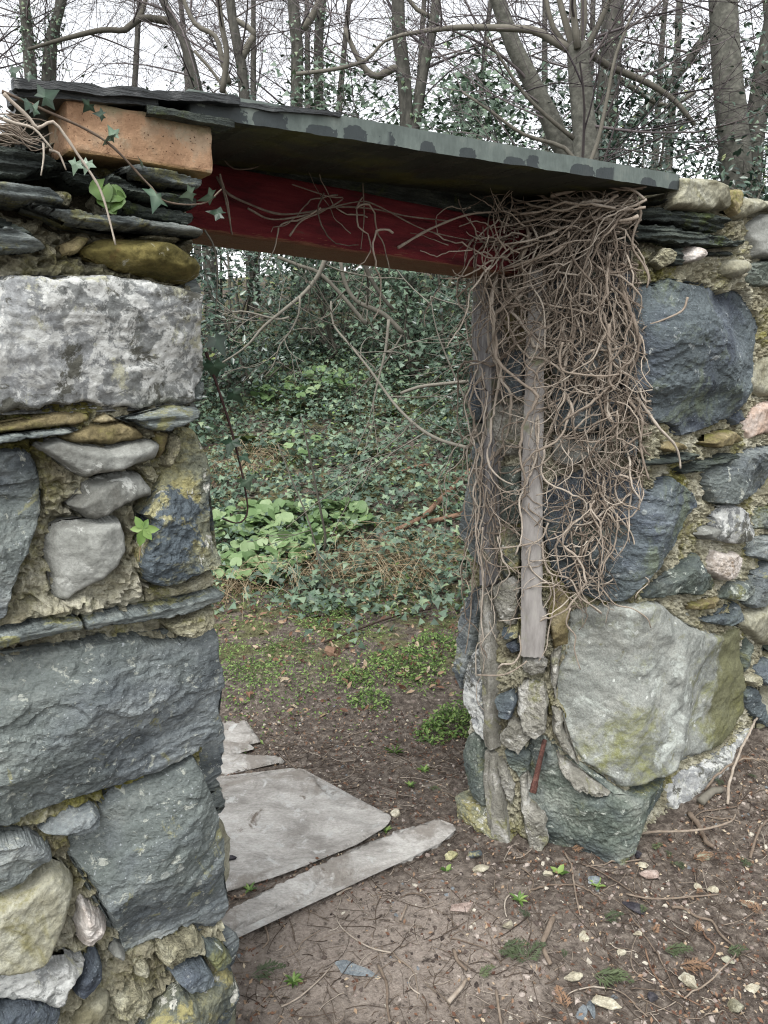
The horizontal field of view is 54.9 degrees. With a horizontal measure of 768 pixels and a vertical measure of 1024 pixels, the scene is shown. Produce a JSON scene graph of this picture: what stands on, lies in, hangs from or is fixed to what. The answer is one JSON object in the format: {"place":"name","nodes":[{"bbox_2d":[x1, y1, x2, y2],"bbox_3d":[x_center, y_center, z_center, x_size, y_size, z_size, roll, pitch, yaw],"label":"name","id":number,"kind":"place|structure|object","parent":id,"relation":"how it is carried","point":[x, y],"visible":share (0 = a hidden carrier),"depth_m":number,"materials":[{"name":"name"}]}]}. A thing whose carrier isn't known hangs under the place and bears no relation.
{"place":"outdoors","nodes":[
{"label":"outdoors","id":0,"kind":"place"},
{"bbox_2d":[0,0,767,279],"label":"sky","id":1,"kind":"structure","parent":0,"point":[147,40],"materials":[{"name":"white"}]},
{"bbox_2d":[190,269,767,1023],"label":"ground","id":2,"kind":"structure","parent":0,"point":[422,957],"depth_m":2.18,"materials":[{"name":"soil"}]},
{"bbox_2d":[26,0,160,86],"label":"bare tree","id":3,"kind":"object","parent":2,"relation":"on","point":[48,71],"visible":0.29,"depth_m":11.17,"materials":[{"name":"grey plant"}]},
{"bbox_2d":[0,0,194,112],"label":"bare tree","id":4,"kind":"object","parent":2,"relation":"on","point":[25,31],"visible":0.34,"depth_m":10.70,"materials":[{"name":"grey plant"}]},
{"bbox_2d":[0,101,239,1023],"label":"stone wall","id":5,"kind":"structure","parent":2,"relation":"on","point":[114,858],"depth_m":1.13,"materials":[{"name":"stone"}]},
{"bbox_2d":[0,110,51,150],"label":"dead ivy twigs","id":6,"kind":"object","parent":5,"relation":"on","point":[8,129],"visible":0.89,"depth_m":0.95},
{"bbox_2d":[2,92,115,244],"bbox_3d":[-0.418,-0.438,0.956,0.127,0.168,0.017,-8,15,-33],"label":"dead ivy trailer","id":7,"kind":"object","parent":5,"relation":"attached to","point":[86,164],"visible":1,"depth_m":0.95,"materials":[{"name":"brown plant"}]},
{"bbox_2d":[9,90,158,143],"bbox_3d":[-0.493,-0.588,1.122,0.191,0.038,0.331,-9,16,-36],"label":"roof slate","id":8,"kind":"object","parent":5,"relation":"on","point":[120,102],"visible":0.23,"depth_m":1.01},
{"bbox_2d":[2,77,240,131],"bbox_3d":[-0.458,-0.613,1.173,0.317,0.050,0.397,-9,16,-36],"label":"roof slate","id":9,"kind":"object","parent":8,"relation":"on","point":[179,100],"visible":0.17,"depth_m":1.02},
{"bbox_2d":[202,102,340,117],"bbox_3d":[-0.265,-0.659,1.282,0.251,0.034,0.327,-9,16,-36],"label":"roof slate","id":10,"kind":"object","parent":9,"relation":"on","point":[281,108],"visible":0.09,"depth_m":1.17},
{"bbox_2d":[89,179,125,213],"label":"pennywort","id":11,"kind":"object","parent":5,"relation":"on","point":[114,196],"visible":0.77,"depth_m":1.02,"materials":[{"name":"green plant"}]},
{"bbox_2d":[2,65,225,220],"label":"ivy sprig","id":12,"kind":"object","parent":5,"relation":"attached to","point":[48,97],"visible":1,"depth_m":0.98,"materials":[{"name":"green plant"}]},
{"bbox_2d":[130,516,158,561],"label":"rosette plant","id":13,"kind":"object","parent":5,"relation":"attached to","point":[145,529],"visible":1,"depth_m":1.13,"materials":[{"name":"green plant"}]},
{"bbox_2d":[143,104,234,136],"bbox_3d":[-0.352,-0.593,1.166,0.135,0.015,0.261,-9,16,-36],"label":"roof slate","id":14,"kind":"object","parent":5,"relation":"on","point":[217,125],"visible":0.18,"depth_m":1.07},
{"bbox_2d":[203,331,254,523],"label":"hanging ivy","id":15,"kind":"object","parent":5,"relation":"hanging from","point":[217,365],"visible":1,"depth_m":1.31,"materials":[{"name":"green plant"}]},
{"bbox_2d":[0,0,249,86],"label":"bare tree","id":16,"kind":"object","parent":2,"relation":"on","point":[65,47],"visible":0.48,"depth_m":11.74,"materials":[{"name":"grey plant"}]},
{"bbox_2d":[0,0,277,111],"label":"bare tree","id":17,"kind":"object","parent":2,"relation":"on","point":[136,44],"visible":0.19,"depth_m":14.45,"materials":[{"name":"grey plant"}]},
{"bbox_2d":[0,0,283,132],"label":"bare tree","id":18,"kind":"object","parent":2,"relation":"on","point":[14,41],"visible":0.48,"depth_m":11.40,"materials":[{"name":"grey plant"}]},
{"bbox_2d":[0,0,315,332],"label":"bare tree","id":19,"kind":"object","parent":2,"relation":"on","point":[190,64],"visible":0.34,"depth_m":8.88,"materials":[{"name":"grey plant"}]},
{"bbox_2d":[65,0,368,279],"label":"bare tree","id":20,"kind":"object","parent":2,"relation":"on","point":[187,88],"visible":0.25,"depth_m":15.90,"materials":[{"name":"grey plant"}]},
{"bbox_2d":[144,36,338,332],"bbox_3d":[-1.775,-3.961,9.322,2.783,3.348,2.989,-8,15,-32],"label":"evergreen shrub","id":21,"kind":"object","parent":2,"relation":"on","point":[257,257],"visible":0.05,"depth_m":9.38,"materials":[{"name":"green plant"}]},
{"bbox_2d":[222,720,260,745],"bbox_3d":[-0.637,0.903,2.964,0.264,0.051,0.237,-4,13,-16],"label":"flagstone","id":22,"kind":"object","parent":2,"relation":"on","point":[242,731],"visible":0.42,"depth_m":2.95,"materials":[{"name":"stone"}]},
{"bbox_2d":[223,741,253,753],"bbox_3d":[-0.580,0.908,2.840,0.156,0.034,0.067,-4,13,-16],"label":"loose stone","id":23,"kind":"object","parent":22,"relation":"on","point":[230,747],"visible":0.76,"depth_m":2.83,"materials":[{"name":"stone"}]},
{"bbox_2d":[189,244,295,445],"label":"evergreen shrub","id":24,"kind":"object","parent":2,"relation":"on","point":[226,343],"visible":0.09,"depth_m":6.93,"materials":[{"name":"green plant"}]},
{"bbox_2d":[219,753,284,775],"bbox_3d":[-0.561,0.945,2.783,0.348,0.051,0.177,-5,13,-20],"label":"flagstone","id":25,"kind":"object","parent":2,"relation":"on","point":[232,763],"visible":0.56,"depth_m":2.75,"materials":[{"name":"stone"}]},
{"bbox_2d":[223,656,284,686],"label":"weed clump","id":26,"kind":"object","parent":2,"relation":"on","point":[251,664],"visible":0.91,"depth_m":3.55,"materials":[{"name":"green plant"}]},
{"bbox_2d":[194,245,352,403],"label":"evergreen shrub","id":27,"kind":"object","parent":2,"relation":"on","point":[231,341],"visible":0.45,"depth_m":7.54,"materials":[{"name":"green plant"}]},
{"bbox_2d":[122,0,426,308],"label":"bare tree","id":28,"kind":"object","parent":2,"relation":"on","point":[234,21],"visible":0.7,"depth_m":9.74,"materials":[{"name":"grey plant"}]},
{"bbox_2d":[125,0,444,270],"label":"bare tree","id":29,"kind":"object","parent":2,"relation":"on","point":[252,71],"visible":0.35,"depth_m":13.24,"materials":[{"name":"grey plant"}]},
{"bbox_2d":[248,444,324,578],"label":"bare branch","id":30,"kind":"object","parent":2,"relation":"on","point":[306,517],"visible":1,"depth_m":4.34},
{"bbox_2d":[254,634,318,661],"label":"weed clump","id":31,"kind":"object","parent":2,"relation":"on","point":[260,650],"visible":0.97,"depth_m":3.82,"materials":[{"name":"green plant"}]},
{"bbox_2d":[211,496,374,591],"bbox_3d":[-0.659,0.195,5.050,1.204,0.464,1.164,0,13,0],"label":"heliotrope patch","id":32,"kind":"object","parent":2,"relation":"on","point":[258,509],"visible":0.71,"depth_m":5.11,"materials":[{"name":"green plant"}]},
{"bbox_2d":[269,429,323,468],"bbox_3d":[-0.720,-0.519,6.327,0.375,0.349,0.565,-10,16,-37],"label":"heliotrope patch","id":33,"kind":"object","parent":2,"relation":"on","point":[290,445],"visible":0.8,"depth_m":6.31,"materials":[{"name":"green plant"}]},
{"bbox_2d":[218,260,377,373],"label":"bare branch","id":34,"kind":"object","parent":2,"relation":"on","point":[323,265],"visible":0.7,"depth_m":4.40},
{"bbox_2d":[202,265,289,353],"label":"bare branch","id":35,"kind":"object","parent":34,"relation":"attached to","point":[265,316],"visible":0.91,"depth_m":4.35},
{"bbox_2d":[221,296,318,382],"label":"bare branch","id":36,"kind":"object","parent":34,"relation":"hanging from","point":[290,331],"visible":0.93,"depth_m":4.40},
{"bbox_2d":[106,0,497,305],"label":"bare tree","id":37,"kind":"object","parent":2,"relation":"on","point":[304,26],"visible":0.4,"depth_m":9.82,"materials":[{"name":"grey plant"}]},
{"bbox_2d":[216,768,390,891],"bbox_3d":[-0.366,0.994,2.410,0.703,0.059,0.558,-6,14,-24],"label":"flagstone","id":38,"kind":"object","parent":2,"relation":"on","point":[280,822],"visible":0.71,"depth_m":2.37,"materials":[{"name":"stone"}]},
{"bbox_2d":[250,365,367,409],"bbox_3d":[-0.753,-1.222,7.472,1.185,0.500,0.881,0,13,0],"label":"heliotrope patch","id":39,"kind":"object","parent":2,"relation":"on","point":[263,395],"visible":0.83,"depth_m":7.39,"materials":[{"name":"green plant"}]},
{"bbox_2d":[169,0,467,294],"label":"bare tree","id":40,"kind":"object","parent":2,"relation":"on","point":[321,17],"visible":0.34,"depth_m":10.26,"materials":[{"name":"grey plant"}]},
{"bbox_2d":[219,252,432,364],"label":"evergreen shrub","id":41,"kind":"object","parent":2,"relation":"on","point":[332,273],"visible":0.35,"depth_m":8.27,"materials":[{"name":"green plant"}]},
{"bbox_2d":[189,302,476,655],"bbox_3d":[-1.299,-1.034,6.385,7.866,2.340,7.163,0,13,0],"label":"ivy ground cover","id":42,"kind":"object","parent":2,"relation":"on","point":[436,599],"visible":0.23,"depth_m":5.84,"materials":[{"name":"green plant"}]},
{"bbox_2d":[189,332,476,612],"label":"ivy masses","id":43,"kind":"object","parent":2,"relation":"on","point":[358,495],"visible":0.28,"depth_m":6.29,"materials":[{"name":"green plant"}]},
{"bbox_2d":[295,416,332,550],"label":"bare branch","id":44,"kind":"object","parent":43,"relation":"on","point":[321,514],"visible":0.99,"depth_m":4.38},
{"bbox_2d":[386,467,470,534],"bbox_3d":[0.387,-0.094,5.475,0.111,0.346,1.094,10,16,37],"label":"fallen limb","id":45,"kind":"object","parent":43,"relation":"on","point":[433,506],"visible":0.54,"depth_m":5.36,"materials":[{"name":"brown wood"}]},
{"bbox_2d":[205,352,468,605],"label":"bank weeds","id":46,"kind":"object","parent":2,"relation":"on","point":[337,464],"visible":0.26,"depth_m":6.05,"materials":[{"name":"green plant"}]},
{"bbox_2d":[203,426,471,616],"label":"dry grass","id":47,"kind":"structure","parent":2,"relation":"on","point":[247,583],"depth_m":4.66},
{"bbox_2d":[221,820,455,937],"bbox_3d":[-0.163,1.058,2.113,0.907,0.053,0.124,-9,15,-34],"label":"flagstone","id":48,"kind":"object","parent":2,"relation":"on","point":[332,875],"visible":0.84,"depth_m":2.12,"materials":[{"name":"stone"}]},
{"bbox_2d":[160,0,519,266],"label":"bare tree","id":49,"kind":"object","parent":2,"relation":"on","point":[341,82],"visible":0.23,"depth_m":15.41,"materials":[{"name":"grey plant"}]},
{"bbox_2d":[212,537,470,754],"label":"moss weeds","id":50,"kind":"object","parent":2,"relation":"on","point":[316,690],"visible":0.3,"depth_m":3.59,"materials":[{"name":"green plant"}]},
{"bbox_2d":[212,464,470,733],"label":"leaf litter","id":51,"kind":"object","parent":2,"relation":"on","point":[401,686],"visible":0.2,"depth_m":3.89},
{"bbox_2d":[213,570,469,776],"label":"twig litter","id":52,"kind":"object","parent":2,"relation":"on","point":[333,687],"visible":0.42,"depth_m":3.35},
{"bbox_2d":[226,596,461,808],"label":"gravel","id":53,"kind":"structure","parent":2,"relation":"on","point":[336,690],"depth_m":3.35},
{"bbox_2d":[237,34,456,319],"bbox_3d":[-0.510,-4.252,9.624,3.127,3.473,3.473,9,15,35],"label":"evergreen shrub","id":54,"kind":"object","parent":2,"relation":"on","point":[347,89],"visible":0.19,"depth_m":9.33,"materials":[{"name":"green plant"}]},
{"bbox_2d":[335,960,378,977],"bbox_3d":[-0.068,1.128,1.817,0.122,0.003,0.041,6,14,25],"label":"loose stone","id":55,"kind":"object","parent":2,"relation":"on","point":[341,965],"visible":1,"depth_m":1.82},
{"bbox_2d":[347,686,392,710],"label":"weed clump","id":56,"kind":"object","parent":2,"relation":"on","point":[356,700],"visible":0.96,"depth_m":3.22,"materials":[{"name":"green plant"}]},
{"bbox_2d":[279,256,469,538],"bbox_3d":[-0.008,-0.652,4.037,1.016,1.386,1.573,0,13,0],"label":"bare branch","id":57,"kind":"object","parent":2,"relation":"on","point":[451,444],"visible":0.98,"depth_m":3.69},
{"bbox_2d":[363,269,471,453],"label":"bare branch","id":58,"kind":"object","parent":57,"relation":"attached to","point":[461,391],"visible":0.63,"depth_m":3.57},
{"bbox_2d":[159,0,597,277],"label":"bare tree","id":59,"kind":"object","parent":2,"relation":"on","point":[307,57],"visible":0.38,"depth_m":11.42,"materials":[{"name":"grey plant"}]},
{"bbox_2d":[294,264,472,390],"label":"evergreen shrub","id":60,"kind":"object","parent":2,"relation":"on","point":[396,284],"visible":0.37,"depth_m":7.47,"materials":[{"name":"green plant"}]},
{"bbox_2d":[242,0,539,344],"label":"bare tree","id":61,"kind":"object","parent":2,"relation":"on","point":[405,95],"visible":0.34,"depth_m":8.09,"materials":[{"name":"grey plant"}]},
{"bbox_2d":[324,312,462,506],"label":"bare branch","id":62,"kind":"object","parent":2,"relation":"on","point":[386,341],"visible":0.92,"depth_m":4.71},
{"bbox_2d":[214,0,579,148],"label":"bare tree","id":63,"kind":"object","parent":2,"relation":"on","point":[419,48],"visible":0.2,"depth_m":15.50,"materials":[{"name":"grey plant"}]},
{"bbox_2d":[366,645,449,685],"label":"weed clump","id":64,"kind":"object","parent":2,"relation":"on","point":[388,651],"visible":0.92,"depth_m":3.59,"materials":[{"name":"green plant"}]},
{"bbox_2d":[406,628,456,659],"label":"weed clump","id":65,"kind":"object","parent":2,"relation":"on","point":[432,637],"visible":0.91,"depth_m":3.81,"materials":[{"name":"green plant"}]},
{"bbox_2d":[411,719,453,744],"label":"weed clump","id":66,"kind":"object","parent":2,"relation":"on","point":[427,731],"visible":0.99,"depth_m":2.96,"materials":[{"name":"green plant"}]},
{"bbox_2d":[393,291,475,485],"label":"evergreen shrub","id":67,"kind":"object","parent":2,"relation":"on","point":[444,418],"visible":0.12,"depth_m":5.98,"materials":[{"name":"green plant"}]},
{"bbox_2d":[379,139,509,416],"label":"evergreen shrub","id":68,"kind":"object","parent":2,"relation":"on","point":[457,319],"visible":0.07,"depth_m":6.63,"materials":[{"name":"green plant"}]},
{"bbox_2d":[342,31,557,315],"bbox_3d":[0.912,-4.191,9.546,2.999,3.480,3.617,-6,14,-24],"label":"evergreen shrub","id":69,"kind":"object","parent":2,"relation":"on","point":[444,103],"visible":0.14,"depth_m":8.97,"materials":[{"name":"green plant"}]},
{"bbox_2d":[429,694,470,739],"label":"weed clump","id":70,"kind":"object","parent":2,"relation":"on","point":[455,712],"visible":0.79,"depth_m":3.01,"materials":[{"name":"green plant"}]},
{"bbox_2d":[258,0,654,150],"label":"bare tree","id":71,"kind":"object","parent":2,"relation":"on","point":[546,55],"visible":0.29,"depth_m":11.01,"materials":[{"name":"grey plant"}]},
{"bbox_2d":[297,0,684,341],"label":"bare tree","id":72,"kind":"object","parent":2,"relation":"on","point":[423,66],"visible":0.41,"depth_m":8.04,"materials":[{"name":"grey plant"}]},
{"bbox_2d":[283,0,698,139],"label":"bare tree","id":73,"kind":"object","parent":2,"relation":"on","point":[489,4],"visible":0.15,"depth_m":15.67,"materials":[{"name":"grey plant"}]},
{"bbox_2d":[396,30,591,349],"bbox_3d":[1.135,-3.601,8.601,2.361,3.601,2.708,0,13,0],"label":"evergreen shrub","id":74,"kind":"object","parent":2,"relation":"on","point":[495,103],"visible":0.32,"depth_m":7.96,"materials":[{"name":"green plant"}]},
{"bbox_2d":[226,704,767,1023],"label":"needle litter","id":75,"kind":"object","parent":2,"relation":"on","point":[565,940],"visible":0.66,"depth_m":2.05,"materials":[{"name":"brown plant"}]},
{"bbox_2d":[228,720,767,1023],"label":"twig litter","id":76,"kind":"object","parent":2,"relation":"on","point":[526,917],"visible":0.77,"depth_m":1.99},
{"bbox_2d":[278,0,767,186],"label":"bare tree","id":77,"kind":"object","parent":2,"relation":"on","point":[521,63],"visible":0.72,"depth_m":6.25,"materials":[{"name":"grey plant"}]},
{"bbox_2d":[288,0,767,170],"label":"bare tree","id":78,"kind":"object","parent":2,"relation":"on","point":[585,136],"visible":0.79,"depth_m":5.78,"materials":[{"name":"grey plant"}]},
{"bbox_2d":[277,255,374,325],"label":"bare branch","id":79,"kind":"object","parent":78,"relation":"attached to","point":[346,300],"visible":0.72,"depth_m":5.76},
{"bbox_2d":[314,262,404,400],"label":"bare branch","id":80,"kind":"object","parent":78,"relation":"attached to","point":[397,327],"visible":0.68,"depth_m":5.39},
{"bbox_2d":[358,265,393,310],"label":"bare branch","id":81,"kind":"object","parent":80,"relation":"attached to","point":[377,289],"visible":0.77,"depth_m":4.99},
{"bbox_2d":[331,0,762,143],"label":"bare tree","id":82,"kind":"object","parent":2,"relation":"on","point":[590,30],"visible":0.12,"depth_m":12.14,"materials":[{"name":"grey plant"}]},
{"bbox_2d":[445,77,681,360],"bbox_3d":[1.812,-2.549,6.901,2.428,2.848,2.383,0,13,0],"label":"evergreen shrub","id":83,"kind":"object","parent":2,"relation":"on","point":[619,102],"visible":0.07,"depth_m":6.79,"materials":[{"name":"green plant"}]},
{"bbox_2d":[374,0,767,162],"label":"bare tree","id":84,"kind":"object","parent":2,"relation":"on","point":[606,55],"visible":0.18,"depth_m":8.08,"materials":[{"name":"grey plant"}]},
{"bbox_2d":[454,71,696,282],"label":"evergreen shrub","id":85,"kind":"object","parent":2,"relation":"on","point":[531,118],"visible":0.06,"depth_m":8.56,"materials":[{"name":"green plant"}]},
{"bbox_2d":[407,0,763,179],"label":"bare tree","id":86,"kind":"object","parent":2,"relation":"on","point":[661,70],"visible":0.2,"depth_m":12.73,"materials":[{"name":"grey plant"}]},
{"bbox_2d":[591,995,621,1010],"bbox_3d":[0.515,1.141,1.711,0.068,0.020,0.028,4,13,17],"label":"loose stone","id":87,"kind":"object","parent":2,"relation":"on","point":[609,1003],"visible":1,"depth_m":1.71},
{"bbox_2d":[452,178,767,865],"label":"stone wall","id":88,"kind":"structure","parent":2,"relation":"on","point":[637,723],"depth_m":2.16,"materials":[{"name":"stone"}]},
{"bbox_2d":[186,164,540,278],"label":"timber beam","id":89,"kind":"structure","parent":88,"relation":"on","point":[308,238],"depth_m":1.59,"materials":[{"name":"wood"}]},
{"bbox_2d":[230,167,544,223],"bbox_3d":[-0.070,-0.727,1.687,1.134,0.080,0.148,-9,16,-36],"label":"packing slate","id":90,"kind":"object","parent":89,"relation":"on","point":[439,199],"visible":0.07,"depth_m":1.71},
{"bbox_2d":[183,89,679,205],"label":"slate slab","id":91,"kind":"structure","parent":89,"relation":"on","point":[351,149],"depth_m":1.43,"materials":[{"name":"stone"}]},
{"bbox_2d":[216,161,688,710],"bbox_3d":[0.156,-0.098,1.971,1.212,1.438,0.550,-5,13,-21],"label":"dead ivy","id":92,"kind":"object","parent":88,"relation":"hanging from","point":[590,225],"visible":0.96,"depth_m":1.91,"materials":[{"name":"plant"}]},
{"bbox_2d":[471,278,507,587],"bbox_3d":[0.296,-0.215,2.128,0.060,0.878,0.104,-9,16,-36],"label":"timber post","id":93,"kind":"object","parent":88,"relation":"on","point":[482,355],"visible":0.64,"depth_m":2.08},
{"bbox_2d":[521,269,546,657],"bbox_3d":[0.422,-0.108,2.033,0.091,1.066,0.056,3,13,13],"label":"grey board","id":94,"kind":"object","parent":88,"relation":"attached to","point":[533,631],"visible":0.81,"depth_m":2.04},
{"bbox_2d":[529,739,546,793],"bbox_3d":[0.456,0.750,2.180,0.021,0.145,0.091,8,15,33],"label":"iron pin","id":95,"kind":"object","parent":88,"relation":"attached to","point":[534,786],"visible":1,"depth_m":2.17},
{"bbox_2d":[512,0,717,176],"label":"evergreen shrub","id":96,"kind":"object","parent":2,"relation":"on","point":[605,139],"visible":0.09,"depth_m":7.28,"materials":[{"name":"green plant"}]},
{"bbox_2d":[595,967,634,988],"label":"cypress sprig","id":97,"kind":"object","parent":2,"relation":"on","point":[607,971],"visible":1,"depth_m":1.78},
{"bbox_2d":[508,0,767,162],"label":"bare tree","id":98,"kind":"object","parent":2,"relation":"on","point":[670,81],"visible":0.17,"depth_m":8.56,"materials":[{"name":"grey plant"}]},
{"bbox_2d":[561,0,766,166],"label":"bare tree","id":99,"kind":"object","parent":2,"relation":"on","point":[764,9],"visible":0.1,"depth_m":12.81,"materials":[{"name":"grey plant"}]},
{"bbox_2d":[592,6,750,176],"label":"evergreen shrub","id":100,"kind":"object","parent":2,"relation":"on","point":[670,115],"visible":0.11,"depth_m":8.42,"materials":[{"name":"green plant"}]},
{"bbox_2d":[646,0,716,178],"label":"bare tree","id":101,"kind":"object","parent":2,"relation":"on","point":[678,6],"visible":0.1,"depth_m":9.89,"materials":[{"name":"grey plant"}]},
{"bbox_2d":[603,0,767,200],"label":"bare tree","id":102,"kind":"object","parent":2,"relation":"on","point":[760,59],"visible":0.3,"depth_m":7.24,"materials":[{"name":"grey plant"}]},
{"bbox_2d":[605,12,767,178],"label":"evergreen shrub","id":103,"kind":"object","parent":2,"relation":"on","point":[686,125],"visible":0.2,"depth_m":7.18,"materials":[{"name":"green plant"}]},
{"bbox_2d":[609,0,767,197],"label":"bare tree","id":104,"kind":"object","parent":2,"relation":"on","point":[720,12],"visible":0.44,"depth_m":6.72,"materials":[{"name":"grey plant"}]},
{"bbox_2d":[647,148,767,199],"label":"evergreen shrub","id":105,"kind":"object","parent":2,"relation":"on","point":[744,184],"visible":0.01,"depth_m":5.73,"materials":[{"name":"green plant"}]},
{"bbox_2d":[680,121,767,200],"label":"evergreen shrub","id":106,"kind":"object","parent":2,"relation":"on","point":[761,169],"visible":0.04,"depth_m":6.62,"materials":[{"name":"green plant"}]},
{"bbox_2d":[726,717,757,804],"bbox_3d":[1.249,0.815,2.541,0.023,0.163,0.504,10,16,38],"label":"stick","id":107,"kind":"object","parent":2,"relation":"on","point":[736,761],"visible":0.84,"depth_m":2.44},
{"bbox_2d":[227,699,767,1023],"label":"gravel","id":108,"kind":"structure","parent":0,"point":[589,961],"depth_m":2.03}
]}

